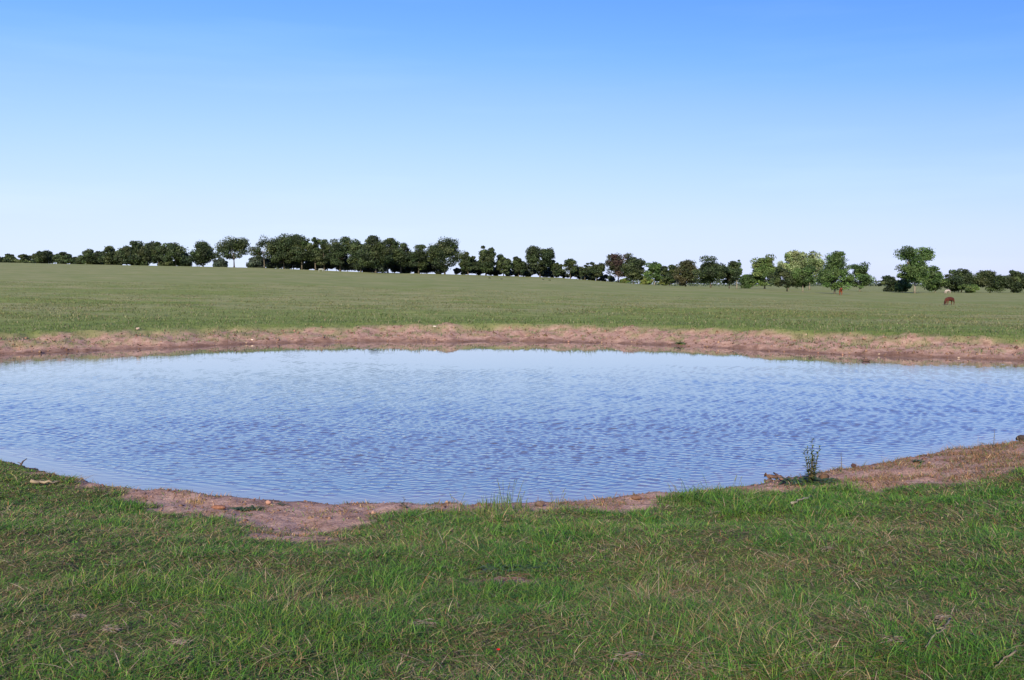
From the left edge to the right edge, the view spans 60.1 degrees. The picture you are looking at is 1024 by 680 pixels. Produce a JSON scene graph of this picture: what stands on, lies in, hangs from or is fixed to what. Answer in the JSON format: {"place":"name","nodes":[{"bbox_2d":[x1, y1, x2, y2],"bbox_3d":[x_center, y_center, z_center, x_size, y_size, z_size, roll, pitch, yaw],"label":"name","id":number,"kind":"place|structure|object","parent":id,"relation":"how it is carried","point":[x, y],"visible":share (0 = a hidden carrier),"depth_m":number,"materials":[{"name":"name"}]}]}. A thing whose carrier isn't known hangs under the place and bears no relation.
{"place":"outdoors","nodes":[
{"label":"outdoors","id":0,"kind":"place"},
{"bbox_2d":[0,341,1023,504],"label":"water","id":1,"kind":"structure","parent":0,"point":[372,422],"depth_m":20.36,"materials":[{"name":"blue liquid"}]},
{"bbox_2d":[764,472,787,480],"bbox_3d":[4.084,2.112,13.609,0.254,0.167,1.100,0,4,0],"label":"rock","id":2,"kind":"object","parent":1,"relation":"in","point":[773,476],"visible":0.74,"depth_m":13.82,"materials":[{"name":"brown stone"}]},
{"bbox_2d":[0,262,1023,679],"bbox_3d":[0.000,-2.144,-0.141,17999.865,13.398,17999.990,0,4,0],"label":"ground","id":3,"kind":"structure","parent":0,"point":[84,276],"depth_m":45.87,"materials":[{"name":"green plant"}]},
{"bbox_2d":[2,253,18,262],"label":"tree","id":4,"kind":"object","parent":3,"relation":"on","point":[7,258],"visible":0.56,"depth_m":410.52,"materials":[{"name":"green plant"}]},
{"bbox_2d":[10,254,32,262],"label":"tree","id":5,"kind":"object","parent":3,"relation":"on","point":[25,258],"visible":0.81,"depth_m":401.75,"materials":[{"name":"green plant"}]},
{"bbox_2d":[31,250,55,263],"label":"tree","id":6,"kind":"object","parent":3,"relation":"on","point":[45,256],"visible":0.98,"depth_m":391.07,"materials":[{"name":"green plant"}]},
{"bbox_2d":[30,479,59,483],"bbox_3d":[-6.699,2.026,12.678,0.378,0.083,0.096,-2,4,-23],"label":"stick","id":7,"kind":"object","parent":3,"relation":"on","point":[37,482],"visible":0.98,"depth_m":12.65,"materials":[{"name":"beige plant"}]},
{"bbox_2d":[52,252,71,263],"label":"tree","id":8,"kind":"object","parent":3,"relation":"on","point":[60,257],"visible":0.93,"depth_m":381.74,"materials":[{"name":"green plant"}]},
{"bbox_2d":[64,256,82,263],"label":"tree","id":9,"kind":"object","parent":3,"relation":"on","point":[73,260],"visible":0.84,"depth_m":375.01,"materials":[{"name":"green plant"}]},
{"bbox_2d":[77,249,102,264],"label":"tree","id":10,"kind":"object","parent":3,"relation":"on","point":[90,256],"visible":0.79,"depth_m":365.62,"materials":[{"name":"green plant"}]},
{"bbox_2d":[98,625,119,633],"bbox_3d":[-2.181,1.572,4.788,0.136,0.048,0.064,-1,4,-12],"label":"straw heap","id":11,"kind":"object","parent":3,"relation":"on","point":[110,628],"visible":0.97,"depth_m":4.79,"materials":[{"name":"beige plant"}]},
{"bbox_2d":[97,246,122,264],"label":"tree","id":12,"kind":"object","parent":3,"relation":"on","point":[109,255],"visible":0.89,"depth_m":355.12,"materials":[{"name":"green plant"}]},
{"bbox_2d":[116,245,133,264],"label":"tree","id":13,"kind":"object","parent":3,"relation":"on","point":[123,253],"visible":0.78,"depth_m":347.26,"materials":[{"name":"green plant"}]},
{"bbox_2d":[127,240,156,265],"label":"tree","id":14,"kind":"object","parent":3,"relation":"on","point":[141,253],"visible":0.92,"depth_m":340.92,"materials":[{"name":"green plant"}]},
{"bbox_2d":[151,242,162,265],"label":"tree","id":15,"kind":"object","parent":3,"relation":"on","point":[155,256],"visible":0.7,"depth_m":335.75,"materials":[{"name":"green plant"}]},
{"bbox_2d":[157,259,174,265],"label":"bush","id":16,"kind":"object","parent":3,"relation":"on","point":[167,263],"visible":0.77,"depth_m":337.59,"materials":[{"name":"green plant"}]},
{"bbox_2d":[155,242,191,265],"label":"tree","id":17,"kind":"object","parent":3,"relation":"on","point":[170,251],"visible":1,"depth_m":327.82,"materials":[{"name":"green plant"}]},
{"bbox_2d":[165,637,192,647],"bbox_3d":[-1.660,1.518,4.423,0.169,0.048,0.078,1,4,18],"label":"straw heap","id":18,"kind":"object","parent":3,"relation":"on","point":[180,642],"visible":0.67,"depth_m":4.41,"materials":[{"name":"beige plant"}]},
{"bbox_2d":[173,253,192,265],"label":"bush","id":19,"kind":"object","parent":3,"relation":"on","point":[188,264],"visible":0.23,"depth_m":332.00,"materials":[{"name":"green plant"}]},
{"bbox_2d":[184,492,207,505],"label":"grass tuft","id":20,"kind":"object","parent":3,"relation":"on","point":[194,502],"visible":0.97,"depth_m":11.90,"materials":[{"name":"beige plant"}]},
{"bbox_2d":[186,241,218,266],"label":"tree","id":21,"kind":"object","parent":3,"relation":"on","point":[203,255],"visible":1,"depth_m":317.97,"materials":[{"name":"green plant"}]},
{"bbox_2d":[212,258,227,266],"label":"bush","id":22,"kind":"object","parent":3,"relation":"on","point":[220,262],"visible":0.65,"depth_m":416.50,"materials":[{"name":"green plant"}]},
{"bbox_2d":[213,236,250,266],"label":"tree","id":23,"kind":"object","parent":3,"relation":"on","point":[225,248],"visible":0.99,"depth_m":306.33,"materials":[{"name":"green plant"}]},
{"bbox_2d":[227,505,264,511],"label":"ground plant","id":24,"kind":"object","parent":3,"relation":"on","point":[240,508],"visible":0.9,"depth_m":11.26,"materials":[{"name":"green plant"}]},
{"bbox_2d":[246,257,264,267],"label":"bush","id":25,"kind":"object","parent":3,"relation":"on","point":[254,262],"visible":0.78,"depth_m":366.58,"materials":[{"name":"green plant"}]},
{"bbox_2d":[249,234,271,267],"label":"tree","id":26,"kind":"object","parent":3,"relation":"on","point":[258,251],"visible":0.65,"depth_m":298.21,"materials":[{"name":"green plant"}]},
{"bbox_2d":[259,258,277,267],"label":"bush","id":27,"kind":"object","parent":3,"relation":"on","point":[268,262],"visible":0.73,"depth_m":304.72,"materials":[{"name":"green plant"}]},
{"bbox_2d":[264,233,299,268],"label":"tree","id":28,"kind":"object","parent":3,"relation":"on","point":[278,248],"visible":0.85,"depth_m":292.47,"materials":[{"name":"green plant"}]},
{"bbox_2d":[284,261,296,268],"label":"bush","id":29,"kind":"object","parent":3,"relation":"on","point":[291,265],"visible":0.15,"depth_m":302.14,"materials":[{"name":"green plant"}]},
{"bbox_2d":[289,234,310,269],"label":"tree","id":30,"kind":"object","parent":3,"relation":"on","point":[300,255],"visible":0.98,"depth_m":291.46,"materials":[{"name":"green plant"}]},
{"bbox_2d":[294,261,311,269],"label":"bush","id":31,"kind":"object","parent":3,"relation":"on","point":[298,265],"visible":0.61,"depth_m":299.94,"materials":[{"name":"green plant"}]},
{"bbox_2d":[304,237,322,269],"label":"tree","id":32,"kind":"object","parent":3,"relation":"on","point":[314,254],"visible":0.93,"depth_m":290.16,"materials":[{"name":"green plant"}]},
{"bbox_2d":[305,260,321,269],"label":"bush","id":33,"kind":"object","parent":3,"relation":"on","point":[310,264],"visible":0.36,"depth_m":298.96,"materials":[{"name":"green plant"}]},
{"bbox_2d":[315,239,331,269],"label":"tree","id":34,"kind":"object","parent":3,"relation":"on","point":[323,261],"visible":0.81,"depth_m":289.17,"materials":[{"name":"green plant"}]},
{"bbox_2d":[326,261,341,270],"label":"bush","id":35,"kind":"object","parent":3,"relation":"on","point":[329,266],"visible":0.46,"depth_m":296.59,"materials":[{"name":"green plant"}]},
{"bbox_2d":[324,236,352,270],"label":"tree","id":36,"kind":"object","parent":3,"relation":"on","point":[337,250],"visible":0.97,"depth_m":286.26,"materials":[{"name":"green plant"}]},
{"bbox_2d":[338,258,351,270],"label":"bush","id":37,"kind":"object","parent":3,"relation":"on","point":[344,267],"visible":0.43,"depth_m":294.63,"materials":[{"name":"green plant"}]},
{"bbox_2d":[346,256,359,271],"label":"bush","id":38,"kind":"object","parent":3,"relation":"on","point":[351,266],"visible":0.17,"depth_m":292.51,"materials":[{"name":"green plant"}]},
{"bbox_2d":[347,238,370,271],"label":"tree","id":39,"kind":"object","parent":3,"relation":"on","point":[356,245],"visible":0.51,"depth_m":283.31,"materials":[{"name":"green plant"}]},
{"bbox_2d":[359,267,377,272],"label":"bush","id":40,"kind":"object","parent":3,"relation":"on","point":[368,269],"visible":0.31,"depth_m":292.14,"materials":[{"name":"green plant"}]},
{"bbox_2d":[356,235,393,272],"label":"tree","id":41,"kind":"object","parent":3,"relation":"on","point":[376,253],"visible":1,"depth_m":266.74,"materials":[{"name":"green plant"}]},
{"bbox_2d":[377,265,389,272],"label":"bush","id":42,"kind":"object","parent":3,"relation":"on","point":[382,269],"visible":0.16,"depth_m":291.15,"materials":[{"name":"green plant"}]},
{"bbox_2d":[383,238,397,272],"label":"tree","id":43,"kind":"object","parent":3,"relation":"on","point":[389,242],"visible":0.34,"depth_m":282.53,"materials":[{"name":"green plant"}]},
{"bbox_2d":[387,239,414,272],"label":"tree","id":44,"kind":"object","parent":3,"relation":"on","point":[402,256],"visible":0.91,"depth_m":281.96,"materials":[{"name":"green plant"}]},
{"bbox_2d":[396,266,415,272],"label":"bush","id":45,"kind":"object","parent":3,"relation":"on","point":[404,270],"visible":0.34,"depth_m":291.38,"materials":[{"name":"green plant"}]},
{"bbox_2d":[408,244,428,273],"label":"tree","id":46,"kind":"object","parent":3,"relation":"on","point":[420,255],"visible":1,"depth_m":282.60,"materials":[{"name":"green plant"}]},
{"bbox_2d":[407,618,438,628],"bbox_3d":[-0.501,1.597,4.953,0.205,0.058,0.097,1,4,12],"label":"straw heap","id":47,"kind":"object","parent":3,"relation":"on","point":[424,622],"visible":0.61,"depth_m":4.95,"materials":[{"name":"beige plant"}]},
{"bbox_2d":[420,256,435,273],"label":"bush","id":48,"kind":"object","parent":3,"relation":"on","point":[428,269],"visible":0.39,"depth_m":291.20,"materials":[{"name":"green plant"}]},
{"bbox_2d":[424,236,465,273],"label":"tree","id":49,"kind":"object","parent":3,"relation":"on","point":[441,252],"visible":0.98,"depth_m":281.69,"materials":[{"name":"green plant"}]},
{"bbox_2d":[450,493,468,511],"bbox_3d":[-0.670,2.083,11.341,0.264,0.270,0.244,0,4,0],"label":"grass tuft","id":50,"kind":"object","parent":3,"relation":"on","point":[462,506],"visible":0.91,"depth_m":11.35,"materials":[{"name":"green plant"}]},
{"bbox_2d":[453,268,470,274],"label":"bush","id":51,"kind":"object","parent":3,"relation":"on","point":[457,270],"visible":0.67,"depth_m":291.63,"materials":[{"name":"green plant"}]},
{"bbox_2d":[458,251,479,274],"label":"tree","id":52,"kind":"object","parent":3,"relation":"on","point":[467,263],"visible":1,"depth_m":283.21,"materials":[{"name":"green plant"}]},
{"bbox_2d":[476,245,495,275],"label":"tree","id":53,"kind":"object","parent":3,"relation":"on","point":[486,263],"visible":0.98,"depth_m":285.92,"materials":[{"name":"green plant"}]},
{"bbox_2d":[487,267,502,275],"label":"bush","id":54,"kind":"object","parent":3,"relation":"on","point":[495,273],"visible":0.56,"depth_m":294.49,"materials":[{"name":"green plant"}]},
{"bbox_2d":[475,478,528,515],"bbox_3d":[-0.112,1.984,11.165,0.707,0.480,0.674,0,4,0],"label":"grass tuft","id":55,"kind":"object","parent":3,"relation":"on","point":[505,505],"visible":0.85,"depth_m":11.14,"materials":[{"name":"green plant"}]},
{"bbox_2d":[495,254,512,275],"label":"tree","id":56,"kind":"object","parent":3,"relation":"on","point":[504,263],"visible":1,"depth_m":288.75,"materials":[{"name":"green plant"}]},
{"bbox_2d":[476,573,531,584],"bbox_3d":[-0.056,1.760,6.514,0.462,0.087,0.212,0,4,0],"label":"straw heap","id":57,"kind":"object","parent":3,"relation":"on","point":[498,577],"visible":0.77,"depth_m":6.48,"materials":[{"name":"beige plant"}]},
{"bbox_2d":[0,442,1023,679],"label":"grass","id":58,"kind":"structure","parent":3,"relation":"on","point":[738,506],"depth_m":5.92,"materials":[{"name":"green plant"}]},
{"bbox_2d":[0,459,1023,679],"bbox_3d":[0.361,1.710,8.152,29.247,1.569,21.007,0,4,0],"label":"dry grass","id":59,"kind":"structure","parent":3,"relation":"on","point":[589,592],"depth_m":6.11,"materials":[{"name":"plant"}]},
{"bbox_2d":[0,281,1023,354],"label":"field grass","id":60,"kind":"structure","parent":3,"relation":"on","point":[743,323],"depth_m":57.72,"materials":[{"name":"green plant"}]},
{"bbox_2d":[0,322,1023,555],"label":"soil clods","id":61,"kind":"object","parent":3,"relation":"on","point":[372,512],"visible":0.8,"depth_m":37.41,"materials":[{"name":"soil"}]},
{"bbox_2d":[2,437,1023,548],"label":"bank plants","id":62,"kind":"object","parent":3,"relation":"on","point":[988,457],"visible":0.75,"depth_m":13.11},
{"bbox_2d":[477,562,558,576],"bbox_3d":[0.042,1.817,6.942,0.683,0.081,0.364,0,4,0],"label":"ground plant","id":63,"kind":"object","parent":3,"relation":"on","point":[489,569],"visible":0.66,"depth_m":6.93,"materials":[{"name":"green plant"}]},
{"bbox_2d":[511,256,526,276],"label":"tree","id":64,"kind":"object","parent":3,"relation":"on","point":[519,265],"visible":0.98,"depth_m":291.31,"materials":[{"name":"green plant"}]},
{"bbox_2d":[519,263,536,276],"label":"bush","id":65,"kind":"object","parent":3,"relation":"on","point":[529,272],"visible":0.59,"depth_m":300.35,"materials":[{"name":"green plant"}]},
{"bbox_2d":[525,245,554,276],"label":"tree","id":66,"kind":"object","parent":3,"relation":"on","point":[534,255],"visible":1,"depth_m":293.67,"materials":[{"name":"green plant"}]},
{"bbox_2d":[538,267,553,277],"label":"bush","id":67,"kind":"object","parent":3,"relation":"on","point":[548,272],"visible":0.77,"depth_m":303.17,"materials":[{"name":"green plant"}]},
{"bbox_2d":[547,489,564,507],"bbox_3d":[0.567,2.037,11.344,0.248,0.287,0.190,1,4,14],"label":"grass tuft","id":68,"kind":"object","parent":3,"relation":"on","point":[556,501],"visible":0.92,"depth_m":11.35,"materials":[{"name":"green plant"}]},
{"bbox_2d":[549,260,563,277],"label":"tree","id":69,"kind":"object","parent":3,"relation":"on","point":[555,268],"visible":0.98,"depth_m":297.36,"materials":[{"name":"green plant"}]},
{"bbox_2d":[562,258,577,278],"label":"tree","id":70,"kind":"object","parent":3,"relation":"on","point":[570,264],"visible":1,"depth_m":294.43,"materials":[{"name":"green plant"}]},
{"bbox_2d":[569,266,583,278],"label":"bush","id":71,"kind":"object","parent":3,"relation":"on","point":[576,274],"visible":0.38,"depth_m":299.40,"materials":[{"name":"green plant"}]},
{"bbox_2d":[579,263,589,279],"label":"tree","id":72,"kind":"object","parent":3,"relation":"on","point":[583,271],"visible":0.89,"depth_m":289.99,"materials":[{"name":"green plant"}]},
{"bbox_2d":[587,261,604,280],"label":"tree","id":73,"kind":"object","parent":3,"relation":"on","point":[596,270],"visible":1,"depth_m":285.85,"materials":[{"name":"green plant"}]},
{"bbox_2d":[597,274,615,281],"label":"bush","id":74,"kind":"object","parent":3,"relation":"on","point":[610,278],"visible":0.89,"depth_m":291.17,"materials":[{"name":"green plant"}]},
{"bbox_2d":[605,252,632,282],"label":"tree","id":75,"kind":"object","parent":3,"relation":"on","point":[615,262],"visible":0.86,"depth_m":278.21,"materials":[{"name":"brown plant"}]},
{"bbox_2d":[610,651,644,661],"bbox_3d":[0.546,1.497,4.172,0.187,0.062,0.094,0,4,0],"label":"straw heap","id":76,"kind":"object","parent":3,"relation":"on","point":[634,655],"visible":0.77,"depth_m":4.17,"materials":[{"name":"beige plant"}]},
{"bbox_2d":[619,257,645,283],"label":"tree","id":77,"kind":"object","parent":3,"relation":"on","point":[632,269],"visible":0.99,"depth_m":273.22,"materials":[{"name":"green plant"}]},
{"bbox_2d":[640,275,652,284],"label":"shrub","id":78,"kind":"object","parent":3,"relation":"on","point":[646,282],"visible":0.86,"depth_m":327.96,"materials":[{"name":"green plant"}]},
{"bbox_2d":[642,261,662,284],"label":"tree","id":79,"kind":"object","parent":3,"relation":"on","point":[655,269],"visible":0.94,"depth_m":266.42,"materials":[{"name":"green plant"}]},
{"bbox_2d":[660,264,675,285],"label":"tree","id":80,"kind":"object","parent":3,"relation":"on","point":[667,277],"visible":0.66,"depth_m":258.68,"materials":[{"name":"green plant"}]},
{"bbox_2d":[659,483,703,506],"bbox_3d":[2.270,2.046,11.746,0.645,0.303,0.628,0,4,0],"label":"grass tuft","id":81,"kind":"object","parent":3,"relation":"on","point":[672,498],"visible":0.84,"depth_m":11.74,"materials":[{"name":"green plant"}]},
{"bbox_2d":[671,259,697,286],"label":"tree","id":82,"kind":"object","parent":3,"relation":"on","point":[684,269],"visible":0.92,"depth_m":249.67,"materials":[{"name":"green plant"}]},
{"bbox_2d":[692,255,729,287],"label":"tree","id":83,"kind":"object","parent":3,"relation":"on","point":[708,271],"visible":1,"depth_m":232.47,"materials":[{"name":"green plant"}]},
{"bbox_2d":[702,475,744,496],"bbox_3d":[2.933,2.030,12.159,0.705,0.334,0.675,-3,5,-41],"label":"grass tuft","id":84,"kind":"object","parent":3,"relation":"on","point":[727,488],"visible":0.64,"depth_m":12.20,"materials":[{"name":"green plant"}]},
{"bbox_2d":[722,261,741,287],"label":"tree","id":85,"kind":"object","parent":3,"relation":"on","point":[733,275],"visible":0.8,"depth_m":238.05,"materials":[{"name":"green plant"}]},
{"bbox_2d":[738,274,759,288],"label":"bush","id":86,"kind":"object","parent":3,"relation":"on","point":[746,280],"visible":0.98,"depth_m":298.11,"materials":[{"name":"green plant"}]},
{"bbox_2d":[750,253,776,288],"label":"tree","id":87,"kind":"object","parent":3,"relation":"on","point":[764,268],"visible":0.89,"depth_m":297.33,"materials":[{"name":"green plant"}]},
{"bbox_2d":[607,278,938,285],"bbox_3d":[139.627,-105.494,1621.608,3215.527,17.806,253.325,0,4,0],"label":"distant wood","id":88,"kind":"object","parent":3,"relation":"on","point":[738,283],"visible":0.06,"depth_m":1568.54,"materials":[{"name":"green plant"}]},
{"bbox_2d":[767,266,805,290],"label":"tree","id":89,"kind":"object","parent":3,"relation":"on","point":[787,281],"visible":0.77,"depth_m":223.21,"materials":[{"name":"green plant"}]},
{"bbox_2d":[776,249,802,288],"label":"tree","id":90,"kind":"object","parent":3,"relation":"on","point":[792,259],"visible":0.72,"depth_m":307.36,"materials":[{"name":"green plant"}]},
{"bbox_2d":[789,264,815,291],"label":"tree","id":91,"kind":"object","parent":3,"relation":"on","point":[803,276],"visible":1,"depth_m":220.39,"materials":[{"name":"green plant"}]},
{"bbox_2d":[778,438,837,486],"bbox_3d":[4.377,1.793,12.879,1.015,0.740,0.645,0,4,0],"label":"weed","id":92,"kind":"object","parent":3,"relation":"on","point":[810,477],"visible":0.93,"depth_m":12.88,"materials":[{"name":"green plant"}]},
{"bbox_2d":[800,250,826,289],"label":"tree","id":93,"kind":"object","parent":3,"relation":"on","point":[815,261],"visible":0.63,"depth_m":308.95,"materials":[{"name":"green plant"}]},
{"bbox_2d":[815,251,853,293],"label":"tree","id":94,"kind":"object","parent":3,"relation":"on","point":[832,270],"visible":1,"depth_m":209.82,"materials":[{"name":"green plant"}]},
{"bbox_2d":[824,478,868,487],"bbox_3d":[4.722,2.043,12.482,0.578,0.167,0.576,-2,4,-24],"label":"grass tuft","id":95,"kind":"object","parent":3,"relation":"on","point":[850,483],"visible":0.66,"depth_m":12.46,"materials":[{"name":"green plant"}]},
{"bbox_2d":[850,261,875,290],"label":"tree","id":96,"kind":"object","parent":3,"relation":"on","point":[861,274],"visible":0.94,"depth_m":297.26,"materials":[{"name":"green plant"}]},
{"bbox_2d":[877,275,896,291],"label":"tree","id":97,"kind":"object","parent":3,"relation":"on","point":[889,281],"visible":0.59,"depth_m":328.54,"materials":[{"name":"green plant"}]},
{"bbox_2d":[874,634,906,644],"bbox_3d":[1.776,1.411,4.132,0.167,0.052,0.084,0,4,0],"label":"straw heap","id":98,"kind":"object","parent":3,"relation":"on","point":[890,639],"visible":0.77,"depth_m":4.14,"materials":[{"name":"beige plant"}]},
{"bbox_2d":[894,279,911,291],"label":"bush","id":99,"kind":"object","parent":3,"relation":"on","point":[903,285],"visible":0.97,"depth_m":298.23,"materials":[{"name":"green plant"}]},
{"bbox_2d":[893,245,935,292],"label":"tree","id":100,"kind":"object","parent":3,"relation":"on","point":[914,269],"visible":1,"depth_m":282.54,"materials":[{"name":"green plant"}]},
{"bbox_2d":[918,265,950,291],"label":"tree","id":101,"kind":"object","parent":3,"relation":"on","point":[934,278],"visible":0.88,"depth_m":317.73,"materials":[{"name":"green plant"}]},
{"bbox_2d":[925,618,954,647],"bbox_3d":[2.066,1.401,4.229,0.064,0.064,0.583,3,5,36],"label":"stick","id":102,"kind":"object","parent":3,"relation":"on","point":[947,623],"visible":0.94,"depth_m":4.23,"materials":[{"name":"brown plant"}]},
{"bbox_2d":[942,268,982,291],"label":"tree","id":103,"kind":"object","parent":3,"relation":"on","point":[957,277],"visible":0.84,"depth_m":317.08,"materials":[{"name":"green plant"}]},
{"bbox_2d":[957,284,979,292],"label":"bush","id":104,"kind":"object","parent":3,"relation":"on","point":[972,288],"visible":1,"depth_m":306.19,"materials":[{"name":"green plant"}]},
{"bbox_2d":[973,269,1007,292],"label":"tree","id":105,"kind":"object","parent":3,"relation":"on","point":[992,280],"visible":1,"depth_m":315.00,"materials":[{"name":"green plant"}]},
{"bbox_2d":[1002,269,1023,292],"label":"tree","id":106,"kind":"object","parent":3,"relation":"on","point":[1014,280],"visible":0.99,"depth_m":312.77,"materials":[{"name":"green plant"}]},
{"bbox_2d":[0,0,1023,283],"label":"sky","id":107,"kind":"structure","parent":0,"point":[665,132],"materials":[{"name":"blue"}]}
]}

